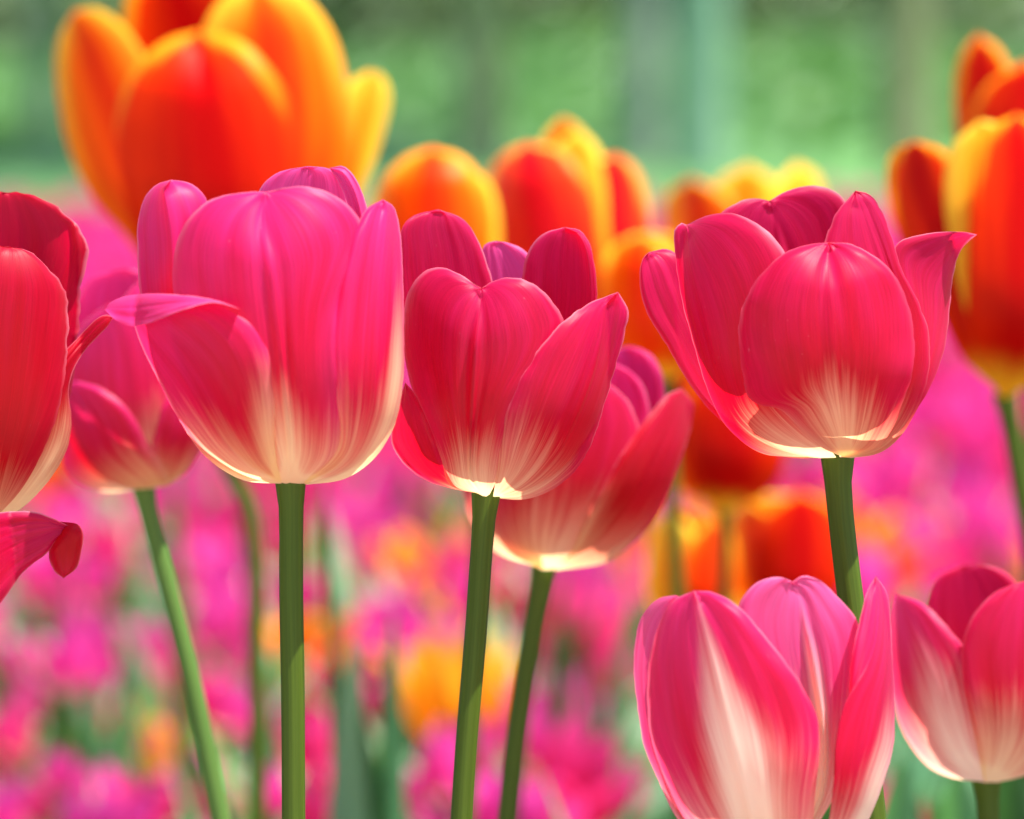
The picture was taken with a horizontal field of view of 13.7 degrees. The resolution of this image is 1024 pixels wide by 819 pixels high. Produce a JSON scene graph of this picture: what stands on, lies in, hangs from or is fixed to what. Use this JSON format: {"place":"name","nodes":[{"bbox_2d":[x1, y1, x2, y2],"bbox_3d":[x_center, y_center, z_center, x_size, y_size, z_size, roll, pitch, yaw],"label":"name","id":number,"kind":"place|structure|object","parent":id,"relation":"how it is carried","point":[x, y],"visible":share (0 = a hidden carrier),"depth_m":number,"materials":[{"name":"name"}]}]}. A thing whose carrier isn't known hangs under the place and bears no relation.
{"place":"outdoors","nodes":[
{"label":"outdoors","id":0,"kind":"place"},
{"bbox_2d":[0,118,942,223],"bbox_3d":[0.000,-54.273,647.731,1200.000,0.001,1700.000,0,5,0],"label":"lawn","id":1,"kind":"structure","parent":0,"point":[53,177],"depth_m":21.65,"materials":[{"name":"green plant"}]},
{"bbox_2d":[30,0,57,151],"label":"tree","id":2,"kind":"object","parent":1,"relation":"on","point":[43,81],"visible":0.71,"depth_m":25.42,"materials":[{"name":"green plant"}]},
{"bbox_2d":[0,0,124,50],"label":"shrub","id":3,"kind":"object","parent":1,"relation":"on","point":[14,20],"visible":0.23,"depth_m":59.12,"materials":[{"name":"green plant"}]},
{"bbox_2d":[93,0,457,70],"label":"shrub","id":4,"kind":"object","parent":1,"relation":"on","point":[343,16],"visible":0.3,"depth_m":60.59,"materials":[{"name":"green plant"}]},
{"bbox_2d":[456,0,504,169],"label":"tree","id":5,"kind":"object","parent":1,"relation":"on","point":[480,127],"visible":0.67,"depth_m":21.70,"materials":[{"name":"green plant"}]},
{"bbox_2d":[0,6,1023,158],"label":"planting","id":6,"kind":"object","parent":1,"relation":"on","point":[824,101],"visible":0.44,"depth_m":35.80,"materials":[{"name":"green plant"}]},
{"bbox_2d":[384,0,755,68],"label":"shrub","id":7,"kind":"object","parent":1,"relation":"on","point":[522,15],"visible":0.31,"depth_m":60.25,"materials":[{"name":"green plant"}]},
{"bbox_2d":[621,0,662,166],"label":"tree","id":8,"kind":"object","parent":1,"relation":"on","point":[641,116],"visible":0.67,"depth_m":22.30,"materials":[{"name":"green plant"}]},
{"bbox_2d":[673,0,726,177],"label":"tree","id":9,"kind":"object","parent":1,"relation":"on","point":[700,99],"visible":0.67,"depth_m":20.35,"materials":[{"name":"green plant"}]},
{"bbox_2d":[662,0,1023,72],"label":"shrub","id":10,"kind":"object","parent":1,"relation":"on","point":[858,15],"visible":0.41,"depth_m":58.98,"materials":[{"name":"green plant"}]},
{"bbox_2d":[879,0,929,174],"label":"tree","id":11,"kind":"object","parent":1,"relation":"on","point":[904,76],"visible":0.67,"depth_m":20.87,"materials":[{"name":"green plant"}]},
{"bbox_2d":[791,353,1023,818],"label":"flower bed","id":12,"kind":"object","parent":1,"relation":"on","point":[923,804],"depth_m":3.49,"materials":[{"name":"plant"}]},
{"bbox_2d":[0,693,32,787],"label":"magenta tulip","id":13,"kind":"object","parent":12,"relation":"on","point":[16,741],"visible":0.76,"depth_m":2.86,"materials":[{"name":"pink plant"}]},
{"bbox_2d":[0,634,42,756],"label":"magenta tulip","id":14,"kind":"object","parent":12,"relation":"on","point":[19,654],"visible":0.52,"depth_m":3.19,"materials":[{"name":"pink plant"}]},
{"bbox_2d":[0,767,54,818],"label":"magenta tulip","id":15,"kind":"object","parent":12,"relation":"on","point":[37,802],"visible":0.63,"depth_m":2.73,"materials":[{"name":"pink plant"}]},
{"bbox_2d":[12,671,46,755],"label":"magenta tulip","id":16,"kind":"object","parent":12,"relation":"on","point":[21,689],"visible":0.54,"depth_m":3.07,"materials":[{"name":"pink plant"}]},
{"bbox_2d":[0,511,83,602],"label":"pink tulip","id":17,"kind":"object","parent":12,"relation":"on","point":[28,539],"visible":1,"depth_m":1.17,"materials":[{"name":"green plant"}]},
{"bbox_2d":[10,577,73,671],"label":"magenta tulip","id":18,"kind":"object","parent":12,"relation":"on","point":[37,606],"visible":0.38,"depth_m":3.53,"materials":[{"name":"pink plant"}]},
{"bbox_2d":[26,553,69,641],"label":"magenta tulip","id":19,"kind":"object","parent":12,"relation":"on","point":[48,583],"visible":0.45,"depth_m":3.43,"materials":[{"name":"pink plant"}]},
{"bbox_2d":[0,191,112,511],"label":"pink tulip","id":20,"kind":"object","parent":12,"relation":"on","point":[44,251],"visible":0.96,"depth_m":1.19,"materials":[{"name":"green plant"}]},
{"bbox_2d":[41,747,78,818],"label":"magenta tulip","id":21,"kind":"object","parent":12,"relation":"on","point":[57,771],"visible":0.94,"depth_m":2.73,"materials":[{"name":"pink plant"}]},
{"bbox_2d":[46,514,136,631],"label":"magenta tulip","id":22,"kind":"object","parent":12,"relation":"on","point":[111,541],"visible":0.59,"depth_m":3.51,"materials":[{"name":"pink plant"}]},
{"bbox_2d":[59,777,129,818],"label":"magenta tulip","id":23,"kind":"object","parent":12,"relation":"on","point":[75,808],"visible":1,"depth_m":2.26,"materials":[{"name":"pink plant"}]},
{"bbox_2d":[68,762,120,808],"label":"magenta tulip","id":24,"kind":"object","parent":12,"relation":"on","point":[108,781],"visible":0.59,"depth_m":2.41,"materials":[{"name":"pink plant"}]},
{"bbox_2d":[32,625,161,802],"bbox_3d":[-0.285,0.263,2.863,0.215,0.232,0.117,3,6,32],"label":"magenta tulip","id":25,"kind":"object","parent":12,"relation":"on","point":[70,664],"visible":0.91,"depth_m":2.89,"materials":[{"name":"pink plant"}]},
{"bbox_2d":[75,555,118,693],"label":"magenta tulip","id":26,"kind":"object","parent":12,"relation":"on","point":[93,580],"visible":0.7,"depth_m":3.30,"materials":[{"name":"pink plant"}]},
{"bbox_2d":[28,619,167,774],"bbox_3d":[-0.262,0.288,2.952,0.164,0.294,0.034,0,5,0],"label":"leafy tulip plant","id":27,"kind":"object","parent":12,"relation":"on","point":[143,680],"visible":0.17,"depth_m":2.94,"materials":[{"name":"green plant"}]},
{"bbox_2d":[75,612,123,698],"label":"magenta tulip","id":28,"kind":"object","parent":12,"relation":"on","point":[108,653],"visible":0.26,"depth_m":3.10,"materials":[{"name":"pink plant"}]},
{"bbox_2d":[62,269,229,818],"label":"pink tulip","id":29,"kind":"object","parent":12,"relation":"on","point":[128,432],"visible":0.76,"depth_m":1.35,"materials":[{"name":"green plant"}]},
{"bbox_2d":[121,767,198,818],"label":"magenta tulip","id":30,"kind":"object","parent":12,"relation":"on","point":[157,788],"visible":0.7,"depth_m":2.46,"materials":[{"name":"pink plant"}]},
{"bbox_2d":[84,480,277,818],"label":"leafy tulip plant","id":31,"kind":"object","parent":12,"relation":"on","point":[186,770],"visible":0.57,"depth_m":2.44,"materials":[{"name":"green plant"}]},
{"bbox_2d":[155,471,223,542],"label":"magenta tulip","id":32,"kind":"object","parent":12,"relation":"on","point":[186,487],"visible":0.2,"depth_m":4.22,"materials":[{"name":"pink plant"}]},
{"bbox_2d":[146,717,239,813],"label":"golden tulip","id":33,"kind":"object","parent":12,"relation":"on","point":[159,760],"visible":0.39,"depth_m":2.77,"materials":[{"name":"orange plant"}]},
{"bbox_2d":[142,652,247,818],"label":"magenta tulip","id":34,"kind":"object","parent":12,"relation":"on","point":[214,680],"visible":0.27,"depth_m":2.94,"materials":[{"name":"pink plant"}]},
{"bbox_2d":[117,616,277,733],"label":"magenta tulip","id":35,"kind":"object","parent":12,"relation":"on","point":[149,643],"visible":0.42,"depth_m":3.21,"materials":[{"name":"pink plant"}]},
{"bbox_2d":[164,498,237,609],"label":"magenta tulip","id":36,"kind":"object","parent":12,"relation":"on","point":[208,518],"visible":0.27,"depth_m":3.93,"materials":[{"name":"pink plant"}]},
{"bbox_2d":[191,563,236,739],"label":"magenta tulip","id":37,"kind":"object","parent":12,"relation":"on","point":[205,582],"visible":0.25,"depth_m":3.41,"materials":[{"name":"pink plant"}]},
{"bbox_2d":[199,669,242,744],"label":"magenta tulip","id":38,"kind":"object","parent":12,"relation":"on","point":[221,712],"visible":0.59,"depth_m":2.98,"materials":[{"name":"pink plant"}]},
{"bbox_2d":[55,0,389,818],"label":"orange tulip","id":39,"kind":"object","parent":12,"relation":"on","point":[213,98],"visible":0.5,"depth_m":1.70,"materials":[{"name":"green plant"}]},
{"bbox_2d":[163,742,281,818],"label":"magenta tulip","id":40,"kind":"object","parent":12,"relation":"on","point":[273,792],"visible":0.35,"depth_m":2.34,"materials":[{"name":"pink plant"}]},
{"bbox_2d":[220,631,247,727],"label":"magenta tulip","id":41,"kind":"object","parent":12,"relation":"on","point":[233,657],"visible":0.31,"depth_m":3.19,"materials":[{"name":"pink plant"}]},
{"bbox_2d":[191,595,280,759],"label":"magenta tulip","id":42,"kind":"object","parent":12,"relation":"on","point":[213,626],"visible":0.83,"depth_m":3.06,"materials":[{"name":"pink plant"}]},
{"bbox_2d":[199,577,273,677],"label":"magenta tulip","id":43,"kind":"object","parent":12,"relation":"on","point":[236,592],"visible":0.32,"depth_m":3.31,"materials":[{"name":"pink plant"}]},
{"bbox_2d":[105,166,403,818],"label":"pink tulip","id":44,"kind":"object","parent":12,"relation":"on","point":[267,320],"visible":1,"depth_m":1.14,"materials":[{"name":"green plant"}]},
{"bbox_2d":[202,606,365,790],"bbox_3d":[-0.146,0.251,3.000,0.076,0.233,0.166,-4,6,-37],"label":"golden tulip","id":45,"kind":"object","parent":12,"relation":"on","point":[315,639],"visible":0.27,"depth_m":2.96,"materials":[{"name":"orange plant"}]},
{"bbox_2d":[304,564,348,618],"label":"magenta tulip","id":46,"kind":"object","parent":12,"relation":"on","point":[315,599],"visible":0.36,"depth_m":3.59,"materials":[{"name":"pink plant"}]},
{"bbox_2d":[0,456,666,818],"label":"pale bed foliage","id":47,"kind":"object","parent":12,"relation":"on","point":[31,624],"visible":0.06,"depth_m":3.41,"materials":[{"name":"green plant"}]},
{"bbox_2d":[265,458,406,587],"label":"magenta tulip","id":48,"kind":"object","parent":12,"relation":"on","point":[380,482],"visible":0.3,"depth_m":4.11,"materials":[{"name":"pink plant"}]},
{"bbox_2d":[264,489,447,585],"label":"magenta tulip","id":49,"kind":"object","parent":12,"relation":"on","point":[344,517],"visible":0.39,"depth_m":3.92,"materials":[{"name":"pink plant"}]},
{"bbox_2d":[220,720,496,818],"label":"magenta tulip","id":50,"kind":"object","parent":12,"relation":"on","point":[487,756],"visible":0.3,"depth_m":2.57,"materials":[{"name":"pink plant"}]},
{"bbox_2d":[323,483,405,818],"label":"leafy tulip plant","id":51,"kind":"object","parent":12,"relation":"on","point":[364,784],"visible":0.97,"depth_m":1.93,"materials":[{"name":"green plant"}]},
{"bbox_2d":[352,586,427,738],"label":"magenta tulip","id":52,"kind":"object","parent":12,"relation":"on","point":[367,617],"visible":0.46,"depth_m":3.13,"materials":[{"name":"pink plant"}]},
{"bbox_2d":[360,496,419,593],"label":"magenta tulip","id":53,"kind":"object","parent":12,"relation":"on","point":[388,538],"visible":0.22,"depth_m":3.96,"materials":[{"name":"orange plant"}]},
{"bbox_2d":[312,530,469,606],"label":"golden tulip","id":54,"kind":"object","parent":12,"relation":"on","point":[409,555],"visible":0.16,"depth_m":3.71,"materials":[{"name":"orange plant"}]},
{"bbox_2d":[363,678,426,766],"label":"magenta tulip","id":55,"kind":"object","parent":12,"relation":"on","point":[372,691],"visible":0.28,"depth_m":3.09,"materials":[{"name":"pink plant"}]},
{"bbox_2d":[305,632,503,772],"bbox_3d":[-0.081,0.262,2.836,0.077,0.239,0.252,4,6,39],"label":"golden tulip","id":56,"kind":"object","parent":12,"relation":"on","point":[429,687],"visible":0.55,"depth_m":2.85,"materials":[{"name":"orange plant"}]},
{"bbox_2d":[377,596,441,776],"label":"magenta tulip","id":57,"kind":"object","parent":12,"relation":"on","point":[415,612],"visible":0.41,"depth_m":3.06,"materials":[{"name":"pink plant"}]},
{"bbox_2d":[180,117,650,818],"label":"orange tulip","id":58,"kind":"object","parent":12,"relation":"on","point":[564,173],"visible":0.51,"depth_m":1.82,"materials":[{"name":"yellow plant"}]},
{"bbox_2d":[372,614,464,760],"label":"magenta tulip","id":59,"kind":"object","parent":12,"relation":"on","point":[453,628],"visible":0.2,"depth_m":3.07,"materials":[{"name":"pink plant"}]},
{"bbox_2d":[420,731,455,818],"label":"magenta tulip","id":60,"kind":"object","parent":12,"relation":"on","point":[437,756],"visible":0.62,"depth_m":2.46,"materials":[{"name":"pink plant"}]},
{"bbox_2d":[305,704,582,791],"bbox_3d":[-0.092,0.289,2.650,0.270,0.217,0.097,1,5,10],"label":"magenta tulip","id":61,"kind":"object","parent":12,"relation":"on","point":[317,741],"visible":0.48,"depth_m":2.60,"materials":[{"name":"pink plant"}]},
{"bbox_2d":[443,563,467,631],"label":"magenta tulip","id":62,"kind":"object","parent":12,"relation":"on","point":[455,594],"visible":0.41,"depth_m":3.23,"materials":[{"name":"pink plant"}]},
{"bbox_2d":[422,629,516,732],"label":"golden tulip","id":63,"kind":"object","parent":12,"relation":"on","point":[436,647],"visible":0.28,"depth_m":2.90,"materials":[{"name":"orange plant"}]},
{"bbox_2d":[444,768,559,818],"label":"magenta tulip","id":64,"kind":"object","parent":12,"relation":"on","point":[534,804],"visible":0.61,"depth_m":2.37,"materials":[{"name":"pink plant"}]},
{"bbox_2d":[372,147,645,818],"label":"orange tulip","id":65,"kind":"object","parent":12,"relation":"on","point":[422,181],"visible":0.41,"depth_m":1.78,"materials":[{"name":"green plant"}]},
{"bbox_2d":[0,232,1018,818],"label":"bed foliage","id":66,"kind":"object","parent":12,"relation":"on","point":[146,600],"visible":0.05,"depth_m":3.64,"materials":[{"name":"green plant"}]},
{"bbox_2d":[391,209,628,818],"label":"pink tulip","id":67,"kind":"object","parent":12,"relation":"on","point":[511,352],"visible":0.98,"depth_m":1.18,"materials":[{"name":"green plant"}]},
{"bbox_2d":[490,557,530,621],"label":"magenta tulip","id":68,"kind":"object","parent":12,"relation":"on","point":[509,603],"visible":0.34,"depth_m":3.70,"materials":[{"name":"pink plant"}]},
{"bbox_2d":[419,541,612,681],"bbox_3d":[-0.015,0.218,3.555,0.187,0.205,0.098,2,5,24],"label":"magenta tulip","id":69,"kind":"object","parent":12,"relation":"on","point":[588,576],"visible":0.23,"depth_m":3.53,"materials":[{"name":"pink plant"}]},
{"bbox_2d":[502,703,547,785],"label":"magenta tulip","id":70,"kind":"object","parent":12,"relation":"on","point":[537,725],"visible":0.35,"depth_m":2.57,"materials":[{"name":"pink plant"}]},
{"bbox_2d":[429,533,629,583],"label":"magenta tulip","id":71,"kind":"object","parent":12,"relation":"on","point":[444,555],"visible":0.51,"depth_m":3.49,"materials":[{"name":"pink plant"}]},
{"bbox_2d":[50,185,1018,463],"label":"tulip field","id":72,"kind":"structure","parent":12,"relation":"on","point":[980,391],"depth_m":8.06,"materials":[{"name":"pink plant"}]},
{"bbox_2d":[514,575,579,670],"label":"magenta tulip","id":73,"kind":"object","parent":12,"relation":"on","point":[547,630],"visible":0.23,"depth_m":3.21,"materials":[{"name":"pink plant"}]},
{"bbox_2d":[533,710,617,808],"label":"magenta tulip","id":74,"kind":"object","parent":12,"relation":"on","point":[571,757],"visible":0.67,"depth_m":2.46,"materials":[{"name":"pink plant"}]},
{"bbox_2d":[463,345,693,818],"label":"pink tulip","id":75,"kind":"object","parent":12,"relation":"on","point":[605,501],"visible":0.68,"depth_m":1.33,"materials":[{"name":"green plant"}]},
{"bbox_2d":[548,576,633,818],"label":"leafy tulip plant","id":76,"kind":"object","parent":12,"relation":"on","point":[559,709],"visible":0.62,"depth_m":2.53,"materials":[{"name":"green plant"}]},
{"bbox_2d":[554,576,628,698],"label":"magenta tulip","id":77,"kind":"object","parent":12,"relation":"on","point":[579,608],"visible":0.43,"depth_m":3.15,"materials":[{"name":"pink plant"}]},
{"bbox_2d":[535,742,650,818],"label":"magenta tulip","id":78,"kind":"object","parent":12,"relation":"on","point":[603,799],"visible":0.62,"depth_m":2.46,"materials":[{"name":"pink plant"}]},
{"bbox_2d":[597,643,669,808],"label":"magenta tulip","id":79,"kind":"object","parent":12,"relation":"on","point":[605,669],"visible":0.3,"depth_m":3.06,"materials":[{"name":"pink plant"}]},
{"bbox_2d":[598,232,684,818],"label":"orange tulip","id":80,"kind":"object","parent":12,"relation":"on","point":[620,268],"visible":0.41,"depth_m":1.79,"materials":[{"name":"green plant"}]},
{"bbox_2d":[540,373,784,818],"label":"orange tulip","id":81,"kind":"object","parent":12,"relation":"on","point":[724,470],"visible":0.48,"depth_m":1.83,"materials":[{"name":"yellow plant"}]},
{"bbox_2d":[646,503,738,603],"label":"orange tulip","id":82,"kind":"object","parent":12,"relation":"on","point":[700,541],"visible":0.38,"depth_m":1.94,"materials":[{"name":"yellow plant"}]},
{"bbox_2d":[634,576,894,818],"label":"pink tulip","id":83,"kind":"object","parent":12,"relation":"on","point":[771,698],"visible":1,"depth_m":1.13,"materials":[{"name":"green plant"}]},
{"bbox_2d":[731,490,836,599],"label":"orange tulip","id":84,"kind":"object","parent":12,"relation":"on","point":[786,536],"visible":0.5,"depth_m":1.99,"materials":[{"name":"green plant"}]},
{"bbox_2d":[662,163,931,807],"bbox_3d":[0.164,0.158,2.142,0.184,0.564,0.053,-3,6,-33],"label":"orange tulip","id":85,"kind":"object","parent":12,"relation":"on","point":[688,201],"visible":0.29,"depth_m":2.09,"materials":[{"name":"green plant"}]},
{"bbox_2d":[781,458,823,496],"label":"magenta tulip","id":86,"kind":"object","parent":12,"relation":"on","point":[796,479],"visible":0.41,"depth_m":4.18,"materials":[{"name":"pink plant"}]},
{"bbox_2d":[639,185,976,818],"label":"pink tulip","id":87,"kind":"object","parent":12,"relation":"on","point":[811,321],"visible":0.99,"depth_m":1.17,"materials":[{"name":"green plant"}]},
{"bbox_2d":[858,543,893,616],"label":"magenta tulip","id":88,"kind":"object","parent":12,"relation":"on","point":[872,565],"visible":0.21,"depth_m":3.37,"materials":[{"name":"pink plant"}]},
{"bbox_2d":[852,461,913,617],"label":"magenta tulip","id":89,"kind":"object","parent":12,"relation":"on","point":[876,499],"visible":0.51,"depth_m":3.95,"materials":[{"name":"pink plant"}]},
{"bbox_2d":[866,431,926,515],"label":"magenta tulip","id":90,"kind":"object","parent":12,"relation":"on","point":[913,483],"visible":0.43,"depth_m":4.29,"materials":[{"name":"pink plant"}]},
{"bbox_2d":[853,505,946,714],"bbox_3d":[0.297,0.201,3.557,0.130,0.238,0.128,2,5,22],"label":"golden tulip","id":91,"kind":"object","parent":12,"relation":"on","point":[888,530],"visible":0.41,"depth_m":3.56,"materials":[{"name":"orange plant"}]},
{"bbox_2d":[895,714,949,818],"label":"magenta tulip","id":92,"kind":"object","parent":12,"relation":"on","point":[936,783],"visible":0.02,"depth_m":3.02,"materials":[{"name":"plant"}]},
{"bbox_2d":[899,502,983,592],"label":"magenta tulip","id":93,"kind":"object","parent":12,"relation":"on","point":[926,537],"visible":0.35,"depth_m":3.57,"materials":[{"name":"pink plant"}]},
{"bbox_2d":[894,482,995,601],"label":"magenta tulip","id":94,"kind":"object","parent":12,"relation":"on","point":[981,499],"visible":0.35,"depth_m":3.89,"materials":[{"name":"pink plant"}]},
{"bbox_2d":[926,405,964,482],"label":"magenta tulip","id":95,"kind":"object","parent":12,"relation":"on","point":[945,439],"visible":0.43,"depth_m":4.74,"materials":[{"name":"pink plant"}]},
{"bbox_2d":[884,759,1023,818],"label":"leafy tulip plant","id":96,"kind":"object","parent":12,"relation":"on","point":[959,801],"visible":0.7,"depth_m":1.78,"materials":[{"name":"green plant"}]},
{"bbox_2d":[886,114,1023,561],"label":"orange tulip","id":97,"kind":"object","parent":12,"relation":"on","point":[973,182],"visible":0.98,"depth_m":1.59,"materials":[{"name":"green plant"}]},
{"bbox_2d":[891,565,1023,818],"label":"pink tulip","id":98,"kind":"object","parent":12,"relation":"on","point":[958,653],"visible":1,"depth_m":1.29,"materials":[{"name":"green plant"}]},
{"bbox_2d":[926,449,1012,531],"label":"magenta tulip","id":99,"kind":"object","parent":12,"relation":"on","point":[968,466],"visible":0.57,"depth_m":4.19,"materials":[{"name":"pink plant"}]},
{"bbox_2d":[946,409,1005,469],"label":"magenta tulip","id":100,"kind":"object","parent":12,"relation":"on","point":[982,435],"visible":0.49,"depth_m":4.62,"materials":[{"name":"pink plant"}]},
{"bbox_2d":[954,34,1023,137],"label":"orange tulip","id":101,"kind":"object","parent":12,"relation":"on","point":[989,85],"visible":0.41,"depth_m":1.81,"materials":[{"name":"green plant"}]},
{"bbox_2d":[957,501,1022,581],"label":"magenta tulip","id":102,"kind":"object","parent":12,"relation":"on","point":[998,535],"visible":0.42,"depth_m":3.54,"materials":[{"name":"pink plant"}]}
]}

